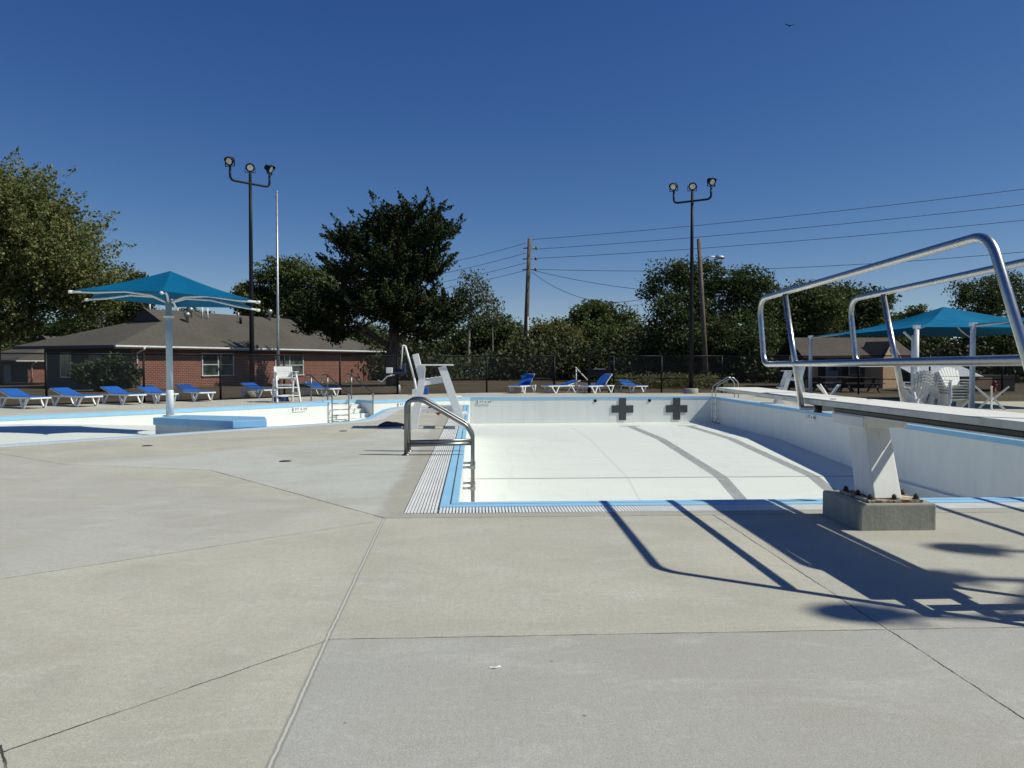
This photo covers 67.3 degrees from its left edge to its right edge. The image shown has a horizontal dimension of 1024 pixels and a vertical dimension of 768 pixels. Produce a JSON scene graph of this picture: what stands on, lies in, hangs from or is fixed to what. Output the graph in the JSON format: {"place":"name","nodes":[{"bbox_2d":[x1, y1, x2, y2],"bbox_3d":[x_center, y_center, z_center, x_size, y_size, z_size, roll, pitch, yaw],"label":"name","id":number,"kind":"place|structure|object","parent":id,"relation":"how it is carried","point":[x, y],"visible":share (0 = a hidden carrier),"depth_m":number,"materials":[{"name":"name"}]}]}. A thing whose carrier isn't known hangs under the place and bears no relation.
{"place":"outdoors","nodes":[
{"label":"outdoors","id":0,"kind":"place"},
{"bbox_2d":[0,421,854,501],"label":"pool floor","id":1,"kind":"structure","parent":0,"point":[711,460],"depth_m":21.25,"materials":[{"name":"paint"}]},
{"bbox_2d":[153,415,266,433],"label":"umbrella island","id":2,"kind":"structure","parent":1,"relation":"on","point":[180,424],"depth_m":17.93,"materials":[{"name":"blue paint"}]},
{"bbox_2d":[68,271,260,416],"bbox_3d":[-8.528,-1.006,19.220,4.830,3.570,3.467,0,2,0],"label":"shade umbrella","id":3,"kind":"object","parent":2,"relation":"on","point":[168,290],"visible":1,"depth_m":18.80,"materials":[{"name":"fabric"}]},
{"bbox_2d":[329,404,368,422],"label":"pool stairs","id":4,"kind":"structure","parent":1,"relation":"on","point":[357,411],"depth_m":29.86,"materials":[{"name":"concrete"}]},
{"bbox_2d":[305,374,332,422],"bbox_3d":[-7.386,0.579,29.369,0.048,1.873,2.026,-2,2,-44],"label":"stair rail","id":5,"kind":"object","parent":4,"relation":"on","point":[311,377],"visible":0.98,"depth_m":29.33,"materials":[{"name":"metal"}]},
{"bbox_2d":[333,403,348,421],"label":"steps","id":6,"kind":"structure","parent":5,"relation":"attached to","point":[340,409],"depth_m":28.89,"materials":[{"name":"metal"}]},
{"bbox_2d":[321,374,349,420],"bbox_3d":[-6.866,0.565,29.867,0.048,1.873,2.026,-2,2,-44],"label":"stair rail","id":7,"kind":"object","parent":4,"relation":"on","point":[341,388],"visible":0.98,"depth_m":29.63,"materials":[{"name":"metal"}]},
{"bbox_2d":[345,374,373,414],"bbox_3d":[-6.087,0.544,30.614,0.048,1.873,2.026,-2,2,-44],"label":"stair rail","id":8,"kind":"object","parent":4,"relation":"on","point":[364,386],"visible":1,"depth_m":30.48,"materials":[{"name":"metal"}]},
{"bbox_2d":[0,399,1023,501],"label":"pool basin walls","id":9,"kind":"structure","parent":0,"point":[958,466],"depth_m":23.66,"materials":[{"name":"paint"}]},
{"bbox_2d":[292,407,306,411],"bbox_3d":[-7.663,0.912,27.752,0.016,0.170,0.594,1,2,42],"label":"depth marker","id":10,"kind":"object","parent":9,"relation":"attached to","point":[298,409],"visible":1,"depth_m":27.75,"materials":[{"name":"white tile"}]},
{"bbox_2d":[478,400,490,403],"bbox_3d":[-1.200,0.767,32.833,0.594,0.170,0.017,0,2,-5],"label":"depth marker","id":11,"kind":"object","parent":9,"relation":"attached to","point":[484,402],"visible":1,"depth_m":32.83,"materials":[{"name":"white tile"}]},
{"bbox_2d":[0,396,1023,509],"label":"pool coping","id":12,"kind":"object","parent":9,"relation":"on","point":[451,494],"visible":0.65,"depth_m":15.15,"materials":[{"name":"blue paint"}]},
{"bbox_2d":[612,398,632,419],"bbox_3d":[4.797,1.091,33.424,0.961,0.960,0.022,0,2,-5],"label":"target cross","id":13,"kind":"object","parent":9,"relation":"attached to","point":[622,408],"visible":1,"depth_m":33.41,"materials":[{"name":"tile"}]},
{"bbox_2d":[666,398,686,419],"bbox_3d":[7.199,1.084,33.655,0.961,0.960,0.022,0,2,-5],"label":"target cross","id":14,"kind":"object","parent":9,"relation":"attached to","point":[676,408],"visible":1,"depth_m":33.64,"materials":[{"name":"tile"}]},
{"bbox_2d":[711,377,738,423],"bbox_3d":[9.104,0.692,32.916,1.054,1.992,0.547,0,2,-3],"label":"pool ladder","id":15,"kind":"object","parent":9,"relation":"attached to","point":[715,411],"visible":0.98,"depth_m":33.11,"materials":[{"name":"silver metal"}]},
{"bbox_2d":[899,480,957,497],"bbox_3d":[9.635,2.507,14.564,0.140,0.060,11.200,0,2,-3],"label":"toe ledge","id":16,"kind":"object","parent":9,"relation":"attached to","point":[939,493],"depth_m":17.47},
{"bbox_2d":[0,377,1023,406],"bbox_3d":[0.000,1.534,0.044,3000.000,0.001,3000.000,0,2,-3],"label":"ground","id":17,"kind":"structure","parent":0,"point":[1008,396],"depth_m":41.65,"materials":[{"name":"concrete"}]},
{"bbox_2d":[1,332,79,381],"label":"brick building","id":18,"kind":"structure","parent":17,"relation":"on","point":[18,367],"depth_m":58.73,"materials":[{"name":"brick"}]},
{"bbox_2d":[4,365,11,381],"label":"door","id":19,"kind":"structure","parent":18,"relation":"in","point":[7,371],"depth_m":59.00,"materials":[{"name":"grey paint"}]},
{"bbox_2d":[0,146,139,384],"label":"oak tree","id":20,"kind":"object","parent":17,"relation":"on","point":[44,251],"visible":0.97,"depth_m":50.24,"materials":[{"name":"green plant"}]},
{"bbox_2d":[29,315,116,342],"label":"deciduous tree","id":21,"kind":"object","parent":17,"relation":"on","point":[62,330],"visible":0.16,"depth_m":89.99,"materials":[{"name":"green plant"}]},
{"bbox_2d":[67,351,145,391],"bbox_3d":[-21.071,-0.616,40.301,3.620,2.248,2.225,0,2,-3],"label":"shrub","id":22,"kind":"object","parent":17,"relation":"on","point":[79,373],"visible":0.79,"depth_m":39.76,"materials":[{"name":"green plant"}]},
{"bbox_2d":[96,262,214,325],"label":"deciduous tree","id":23,"kind":"object","parent":17,"relation":"on","point":[129,310],"visible":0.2,"depth_m":83.75,"materials":[{"name":"green plant"}]},
{"bbox_2d":[1,307,387,350],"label":"woodland","id":24,"kind":"object","parent":17,"relation":"on","point":[9,346],"visible":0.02,"depth_m":97.74,"materials":[{"name":"green plant"}]},
{"bbox_2d":[0,352,397,405],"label":"chain link fence","id":25,"kind":"object","parent":17,"relation":"on","point":[46,376],"visible":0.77,"depth_m":29.92,"materials":[{"name":"black"}]},
{"bbox_2d":[13,304,385,388],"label":"brick building","id":26,"kind":"structure","parent":17,"relation":"on","point":[143,331],"depth_m":49.85,"materials":[{"name":"brick"}]},
{"bbox_2d":[60,354,71,377],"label":"window","id":27,"kind":"structure","parent":26,"relation":"in","point":[63,371],"depth_m":46.28,"materials":[{"name":"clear glass"}]},
{"bbox_2d":[201,353,233,375],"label":"window","id":28,"kind":"structure","parent":26,"relation":"in","point":[207,360],"depth_m":49.56,"materials":[{"name":"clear glass"}]},
{"bbox_2d":[275,356,303,374],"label":"window","id":29,"kind":"structure","parent":26,"relation":"in","point":[297,359],"depth_m":56.32,"materials":[{"name":"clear glass"}]},
{"bbox_2d":[224,156,275,396],"bbox_3d":[-11.418,-4.502,33.663,2.358,10.487,0.670,-2,2,-43],"label":"floodlight pole","id":30,"kind":"object","parent":17,"relation":"on","point":[249,167],"visible":0.98,"depth_m":33.60,"materials":[{"name":"black metal"}]},
{"bbox_2d":[240,383,275,398],"bbox_3d":[-10.706,0.273,32.540,1.948,0.629,0.734,1,2,41],"label":"sun lounger","id":31,"kind":"object","parent":17,"relation":"on","point":[255,389],"visible":0.76,"depth_m":32.56,"materials":[{"name":"blue plastic"}]},
{"bbox_2d":[228,254,308,317],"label":"deciduous tree","id":32,"kind":"object","parent":17,"relation":"on","point":[263,294],"visible":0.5,"depth_m":88.03,"materials":[{"name":"green plant"}]},
{"bbox_2d":[274,191,279,393],"bbox_3d":[-11.311,-4.406,37.089,0.192,9.761,0.164,0,2,-3],"label":"flagpole","id":33,"kind":"object","parent":17,"relation":"on","point":[277,300],"visible":0.94,"depth_m":37.05,"materials":[{"name":"metal"}]},
{"bbox_2d":[266,253,349,336],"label":"deciduous tree","id":34,"kind":"object","parent":17,"relation":"on","point":[304,274],"visible":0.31,"depth_m":82.53,"materials":[{"name":"green plant"}]},
{"bbox_2d":[347,322,388,343],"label":"deciduous tree","id":35,"kind":"object","parent":17,"relation":"on","point":[377,332],"visible":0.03,"depth_m":96.55,"materials":[{"name":"green plant"}]},
{"bbox_2d":[284,186,481,385],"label":"cedar tree","id":36,"kind":"object","parent":17,"relation":"on","point":[391,278],"visible":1,"depth_m":48.79,"materials":[{"name":"green plant"}]},
{"bbox_2d":[446,266,493,360],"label":"sparse tree","id":37,"kind":"object","parent":17,"relation":"on","point":[469,298],"visible":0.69,"depth_m":71.57,"materials":[{"name":"green plant"}]},
{"bbox_2d":[396,355,553,393],"bbox_3d":[-1.765,-0.470,37.665,7.831,1.860,0.908,0,2,-15],"label":"chain link fence","id":38,"kind":"object","parent":17,"relation":"on","point":[474,379],"visible":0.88,"depth_m":38.12,"materials":[{"name":"black"}]},
{"bbox_2d":[446,312,523,359],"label":"deciduous tree","id":39,"kind":"object","parent":17,"relation":"on","point":[479,335],"visible":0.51,"depth_m":86.07,"materials":[{"name":"green plant"}]},
{"bbox_2d":[480,292,505,350],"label":"sparse tree","id":40,"kind":"object","parent":17,"relation":"on","point":[494,311],"visible":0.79,"depth_m":79.73,"materials":[{"name":"green plant"}]},
{"bbox_2d":[0,393,1023,767],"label":"pool deck","id":41,"kind":"structure","parent":17,"relation":"on","point":[238,599],"depth_m":4.43,"materials":[{"name":"concrete"}]},
{"bbox_2d":[0,388,50,408],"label":"sun lounger","id":42,"kind":"object","parent":41,"relation":"on","point":[16,393],"visible":0.91,"depth_m":25.18,"materials":[{"name":"white plastic"}]},
{"bbox_2d":[50,387,102,406],"bbox_3d":[-14.873,0.452,26.262,1.948,0.629,0.734,1,2,27],"label":"sun lounger","id":43,"kind":"object","parent":41,"relation":"on","point":[67,392],"visible":0.98,"depth_m":26.25,"materials":[{"name":"white plastic"}]},
{"bbox_2d":[100,386,146,404],"bbox_3d":[-13.947,0.414,27.589,1.948,0.629,0.734,1,2,34],"label":"sun lounger","id":44,"kind":"object","parent":41,"relation":"on","point":[115,391],"visible":0.96,"depth_m":27.59,"materials":[{"name":"white plastic"}]},
{"bbox_2d":[136,385,178,403],"bbox_3d":[-13.105,0.390,28.411,1.948,0.629,0.735,1,2,39],"label":"sun lounger","id":45,"kind":"object","parent":41,"relation":"on","point":[152,390],"visible":0.74,"depth_m":28.44,"materials":[{"name":"white plastic"}]},
{"bbox_2d":[175,384,215,401],"bbox_3d":[-12.259,0.352,29.742,1.948,0.629,0.735,1,2,39],"label":"sun lounger","id":46,"kind":"object","parent":41,"relation":"on","point":[193,389],"visible":0.94,"depth_m":29.68,"materials":[{"name":"white plastic"}]},
{"bbox_2d":[274,393,288,401],"bbox_3d":[-8.832,0.508,29.443,0.616,0.304,0.530,-1,2,-31],"label":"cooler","id":47,"kind":"object","parent":41,"relation":"on","point":[280,399],"visible":0.69,"depth_m":29.28,"materials":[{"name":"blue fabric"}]},
{"bbox_2d":[272,366,301,402],"bbox_3d":[-8.497,0.021,28.888,0.910,1.361,1.034,-1,2,-31],"label":"lifeguard chair","id":48,"kind":"object","parent":41,"relation":"on","point":[282,375],"visible":0.98,"depth_m":29.04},
{"bbox_2d":[302,382,340,396],"bbox_3d":[-8.402,0.232,33.997,1.948,0.629,0.735,1,2,37],"label":"sun lounger","id":49,"kind":"object","parent":41,"relation":"on","point":[316,387],"visible":0.77,"depth_m":33.91,"materials":[{"name":"white plastic"}]},
{"bbox_2d":[377,421,403,426],"bbox_3d":[-2.833,0.927,18.067,0.694,0.112,0.400,-1,2,-20],"label":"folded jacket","id":50,"kind":"object","parent":41,"relation":"on","point":[386,423],"visible":0.95,"depth_m":17.94,"materials":[{"name":"fabric"}]},
{"bbox_2d":[377,345,428,394],"bbox_3d":[-5.042,-0.657,35.531,2.331,2.312,0.590,0,2,-3],"label":"pool lift","id":51,"kind":"object","parent":41,"relation":"on","point":[426,389],"visible":0.92,"depth_m":35.47,"materials":[{"name":"white paint"}]},
{"bbox_2d":[402,396,475,501],"bbox_3d":[-1.193,1.488,12.689,1.180,2.544,0.660,0,2,-3],"label":"pool handrail","id":52,"kind":"object","parent":41,"relation":"on","point":[409,443],"visible":0.99,"depth_m":12.41,"materials":[{"name":"metal"}]},
{"bbox_2d":[411,353,467,428],"bbox_3d":[-1.669,0.167,17.580,1.292,1.723,0.892,0,2,-6],"label":"lifeguard chair","id":53,"kind":"object","parent":41,"relation":"on","point":[445,379],"visible":0.93,"depth_m":17.20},
{"bbox_2d":[406,406,560,513],"bbox_3d":[-4.685,0.946,20.564,29.196,0.001,26.225,0,2,-3],"label":"gutter channel","id":54,"kind":"object","parent":41,"relation":"on","point":[438,509],"visible":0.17,"depth_m":9.25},
{"bbox_2d":[0,396,833,446],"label":"gutter slats","id":55,"kind":"object","parent":54,"relation":"on","point":[385,414],"visible":0.6,"depth_m":19.76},
{"bbox_2d":[404,405,1023,513],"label":"gutter grate","id":56,"kind":"object","parent":54,"relation":"on","point":[735,507],"visible":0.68,"depth_m":8.00,"materials":[{"name":"white plastic"}]},
{"bbox_2d":[508,374,535,392],"bbox_3d":[0.508,-0.024,37.535,0.735,0.938,1.912,1,2,25],"label":"sun lounger","id":57,"kind":"object","parent":41,"relation":"on","point":[526,380],"visible":0.98,"depth_m":37.84,"materials":[{"name":"blue plastic"}]},
{"bbox_2d":[541,380,580,392],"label":"sun lounger","id":58,"kind":"object","parent":41,"relation":"on","point":[568,384],"visible":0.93,"depth_m":37.54,"materials":[{"name":"white plastic"}]},
{"bbox_2d":[579,374,614,392],"bbox_3d":[4.143,-0.024,37.544,1.912,0.938,0.735,-2,2,-43],"label":"sun lounger","id":59,"kind":"object","parent":41,"relation":"on","point":[602,381],"visible":0.98,"depth_m":37.67,"materials":[{"name":"white plastic"}]},
{"bbox_2d":[617,380,647,392],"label":"sun lounger","id":60,"kind":"object","parent":41,"relation":"on","point":[629,384],"visible":0.98,"depth_m":37.80,"materials":[{"name":"blue plastic"}]},
{"bbox_2d":[669,178,716,393],"bbox_3d":[8.583,-4.522,36.684,2.326,10.357,0.670,1,2,37],"label":"floodlight pole","id":61,"kind":"object","parent":41,"relation":"on","point":[692,186],"visible":1,"depth_m":36.62,"materials":[{"name":"black metal"}]},
{"bbox_2d":[773,367,805,403],"bbox_3d":[10.156,0.018,28.102,1.034,1.413,0.714,0,2,5],"label":"lifeguard chair","id":62,"kind":"object","parent":41,"relation":"on","point":[786,378],"visible":0.4,"depth_m":27.80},
{"bbox_2d":[817,384,840,394],"bbox_3d":[10.709,0.393,26.022,0.695,0.776,0.695,1,2,30],"label":"table base","id":63,"kind":"object","parent":41,"relation":"on","point":[821,388],"visible":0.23,"depth_m":25.93,"materials":[{"name":"white plastic"}]},
{"bbox_2d":[716,233,1023,530],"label":"diving board","id":64,"kind":"object","parent":41,"relation":"on","point":[877,499],"visible":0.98,"depth_m":6.96,"materials":[{"name":"white metal"}]},
{"bbox_2d":[808,307,1023,392],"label":"shade canopy","id":65,"kind":"object","parent":41,"relation":"on","point":[945,322],"visible":0.87,"depth_m":27.55,"materials":[{"name":"fabric"}]},
{"bbox_2d":[905,381,933,403],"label":"garden chair","id":66,"kind":"object","parent":41,"relation":"on","point":[917,389],"visible":0.45,"depth_m":23.57,"materials":[{"name":"white plastic"}]},
{"bbox_2d":[906,378,932,403],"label":"garden chair","id":67,"kind":"object","parent":66,"relation":"on","point":[928,381],"visible":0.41,"depth_m":23.49,"materials":[{"name":"white plastic"}]},
{"bbox_2d":[904,375,932,404],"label":"garden chair","id":68,"kind":"object","parent":67,"relation":"on","point":[925,377],"visible":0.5,"depth_m":23.50,"materials":[{"name":"white plastic"}]},
{"bbox_2d":[905,373,934,403],"bbox_3d":[12.586,0.126,23.863,0.780,0.963,0.870,0,2,6],"label":"garden chair","id":69,"kind":"object","parent":68,"relation":"on","point":[917,375],"visible":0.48,"depth_m":23.53,"materials":[{"name":"white plastic"}]},
{"bbox_2d":[903,370,934,400],"bbox_3d":[12.606,0.041,23.860,0.780,0.963,0.870,0,2,7],"label":"garden chair","id":70,"kind":"object","parent":69,"relation":"on","point":[929,395],"visible":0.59,"depth_m":23.51,"materials":[{"name":"white plastic"}]},
{"bbox_2d":[905,387,933,403],"bbox_3d":[12.216,0.473,23.223,0.695,0.776,0.695,-1,2,-31],"label":"table base","id":71,"kind":"object","parent":41,"relation":"on","point":[916,399],"visible":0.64,"depth_m":23.17,"materials":[{"name":"white plastic"}]},
{"bbox_2d":[931,381,946,405],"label":"garden chair","id":72,"kind":"object","parent":41,"relation":"on","point":[934,391],"visible":0.25,"depth_m":25.16,"materials":[{"name":"white plastic"}]},
{"bbox_2d":[935,384,968,407],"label":"garden chair","id":73,"kind":"object","parent":41,"relation":"on","point":[964,403],"visible":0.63,"depth_m":23.34,"materials":[{"name":"white plastic"}]},
{"bbox_2d":[936,381,968,406],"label":"garden chair","id":74,"kind":"object","parent":73,"relation":"on","point":[956,397],"visible":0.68,"depth_m":23.49,"materials":[{"name":"white plastic"}]},
{"bbox_2d":[937,376,967,402],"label":"garden chair","id":75,"kind":"object","parent":74,"relation":"on","point":[955,391],"visible":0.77,"depth_m":23.49,"materials":[{"name":"white plastic"}]},
{"bbox_2d":[937,370,968,400],"bbox_3d":[13.530,0.049,23.563,0.780,0.963,0.870,0,2,2],"label":"garden chair","id":76,"kind":"object","parent":74,"relation":"on","point":[953,388],"visible":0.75,"depth_m":23.48,"materials":[{"name":"white plastic"}]},
{"bbox_2d":[938,367,968,397],"bbox_3d":[13.550,-0.036,23.561,0.780,0.963,0.870,0,2,1],"label":"garden chair","id":77,"kind":"object","parent":76,"relation":"on","point":[951,377],"visible":0.84,"depth_m":23.78,"materials":[{"name":"white plastic"}]},
{"bbox_2d":[975,385,1008,409],"bbox_3d":[15.092,0.445,24.222,0.695,0.776,0.695,0,2,-14],"label":"table base","id":78,"kind":"object","parent":41,"relation":"on","point":[991,398],"visible":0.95,"depth_m":24.15,"materials":[{"name":"white plastic"}]},
{"bbox_2d":[969,318,1023,408],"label":"shade canopy","id":79,"kind":"object","parent":41,"relation":"on","point":[973,325],"visible":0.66,"depth_m":22.33,"materials":[{"name":"metal"}]},
{"bbox_2d":[522,238,537,344],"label":"utility pole","id":80,"kind":"object","parent":17,"relation":"on","point":[527,299],"visible":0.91,"depth_m":75.60,"materials":[{"name":"brown wood"}]},
{"bbox_2d":[533,270,674,292],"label":"power line","id":81,"kind":"object","parent":80,"relation":"attached to","point":[586,281],"visible":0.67,"depth_m":72.34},
{"bbox_2d":[532,189,1022,239],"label":"power line","id":82,"kind":"object","parent":80,"relation":"attached to","point":[787,216],"visible":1,"depth_m":67.46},
{"bbox_2d":[532,204,1023,249],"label":"power line","id":83,"kind":"object","parent":80,"relation":"attached to","point":[792,228],"visible":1,"depth_m":67.36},
{"bbox_2d":[534,220,1022,258],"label":"power line","id":84,"kind":"object","parent":80,"relation":"attached to","point":[791,241],"visible":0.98,"depth_m":67.28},
{"bbox_2d":[538,252,1018,270],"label":"power line","id":85,"kind":"object","parent":80,"relation":"attached to","point":[800,267],"visible":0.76,"depth_m":66.74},
{"bbox_2d":[502,315,587,371],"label":"deciduous tree","id":86,"kind":"object","parent":17,"relation":"on","point":[556,326],"visible":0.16,"depth_m":80.89,"materials":[{"name":"green plant"}]},
{"bbox_2d":[354,317,763,380],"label":"undergrowth","id":87,"kind":"object","parent":17,"relation":"on","point":[536,347],"visible":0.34,"depth_m":65.41,"materials":[{"name":"green plant"}]},
{"bbox_2d":[554,355,612,392],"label":"fence gate","id":88,"kind":"structure","parent":17,"relation":"on","point":[595,372],"depth_m":38.16,"materials":[{"name":"metal"}]},
{"bbox_2d":[560,298,644,347],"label":"deciduous tree","id":89,"kind":"object","parent":17,"relation":"on","point":[603,317],"visible":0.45,"depth_m":90.14,"materials":[{"name":"green plant"}]},
{"bbox_2d":[607,371,727,388],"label":"weeds","id":90,"kind":"object","parent":17,"relation":"on","point":[654,383],"visible":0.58,"depth_m":44.90,"materials":[{"name":"green plant"}]},
{"bbox_2d":[381,314,961,352],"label":"woodland","id":91,"kind":"object","parent":17,"relation":"on","point":[441,341],"depth_m":102.31,"materials":[{"name":"green plant"}]},
{"bbox_2d":[629,254,792,376],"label":"deciduous tree","id":92,"kind":"object","parent":17,"relation":"on","point":[739,287],"visible":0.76,"depth_m":58.40,"materials":[{"name":"green plant"}]},
{"bbox_2d":[697,239,724,377],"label":"utility pole","id":93,"kind":"object","parent":17,"relation":"on","point":[702,314],"visible":0.97,"depth_m":48.78,"materials":[{"name":"brown wood"}]},
{"bbox_2d":[752,278,860,353],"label":"deciduous tree","id":94,"kind":"object","parent":17,"relation":"on","point":[814,309],"visible":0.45,"depth_m":60.66,"materials":[{"name":"green plant"}]},
{"bbox_2d":[613,355,1023,394],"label":"chain link fence","id":95,"kind":"object","parent":17,"relation":"on","point":[788,368],"visible":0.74,"depth_m":37.51,"materials":[{"name":"black"}]},
{"bbox_2d":[812,377,853,391],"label":"picnic table","id":96,"kind":"object","parent":17,"relation":"on","point":[822,382],"visible":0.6,"depth_m":40.29,"materials":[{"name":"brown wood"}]},
{"bbox_2d":[774,338,910,387],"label":"service building","id":97,"kind":"structure","parent":17,"relation":"on","point":[842,346],"depth_m":46.26,"materials":[{"name":"brown"}]},
{"bbox_2d":[825,358,837,387],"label":"door","id":98,"kind":"structure","parent":97,"relation":"in","point":[832,385],"depth_m":46.26,"materials":[{"name":"grey paint"}]},
{"bbox_2d":[848,366,864,374],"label":"window","id":99,"kind":"structure","parent":97,"relation":"in","point":[852,372],"depth_m":46.22,"materials":[{"name":"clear glass"}]},
{"bbox_2d":[699,315,1023,382],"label":"undergrowth","id":100,"kind":"object","parent":17,"relation":"on","point":[959,345],"visible":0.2,"depth_m":56.98,"materials":[{"name":"green plant"}]},
{"bbox_2d":[838,377,885,392],"bbox_3d":[17.847,0.047,39.512,1.900,0.800,1.680,0,2,3],"label":"picnic table","id":101,"kind":"object","parent":17,"relation":"on","point":[846,379],"visible":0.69,"depth_m":39.13,"materials":[{"name":"brown wood"}]},
{"bbox_2d":[803,279,921,346],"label":"deciduous tree","id":102,"kind":"object","parent":17,"relation":"on","point":[869,313],"visible":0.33,"depth_m":63.92,"materials":[{"name":"green plant"}]},
{"bbox_2d":[890,304,958,356],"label":"deciduous tree","id":103,"kind":"object","parent":17,"relation":"on","point":[911,311],"visible":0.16,"depth_m":82.25,"materials":[{"name":"green plant"}]},
{"bbox_2d":[941,269,1023,381],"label":"deciduous tree","id":104,"kind":"object","parent":17,"relation":"on","point":[989,301],"visible":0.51,"depth_m":59.08,"materials":[{"name":"green plant"}]},
{"bbox_2d":[0,0,1023,343],"label":"sky","id":105,"kind":"structure","parent":0,"point":[537,120],"materials":[{"name":"blue"}]},
{"bbox_2d":[937,378,968,405],"bbox_3d":[13.511,0.219,23.567,0.780,0.963,0.870,0,2,2],"label":"garden chair","id":106,"kind":"object","parent":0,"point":[953,394],"visible":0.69,"depth_m":23.38,"materials":[{"name":"white plastic"}]},
{"bbox_2d":[900,366,1014,390],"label":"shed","id":107,"kind":"structure","parent":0,"point":[976,377],"depth_m":40.22,"materials":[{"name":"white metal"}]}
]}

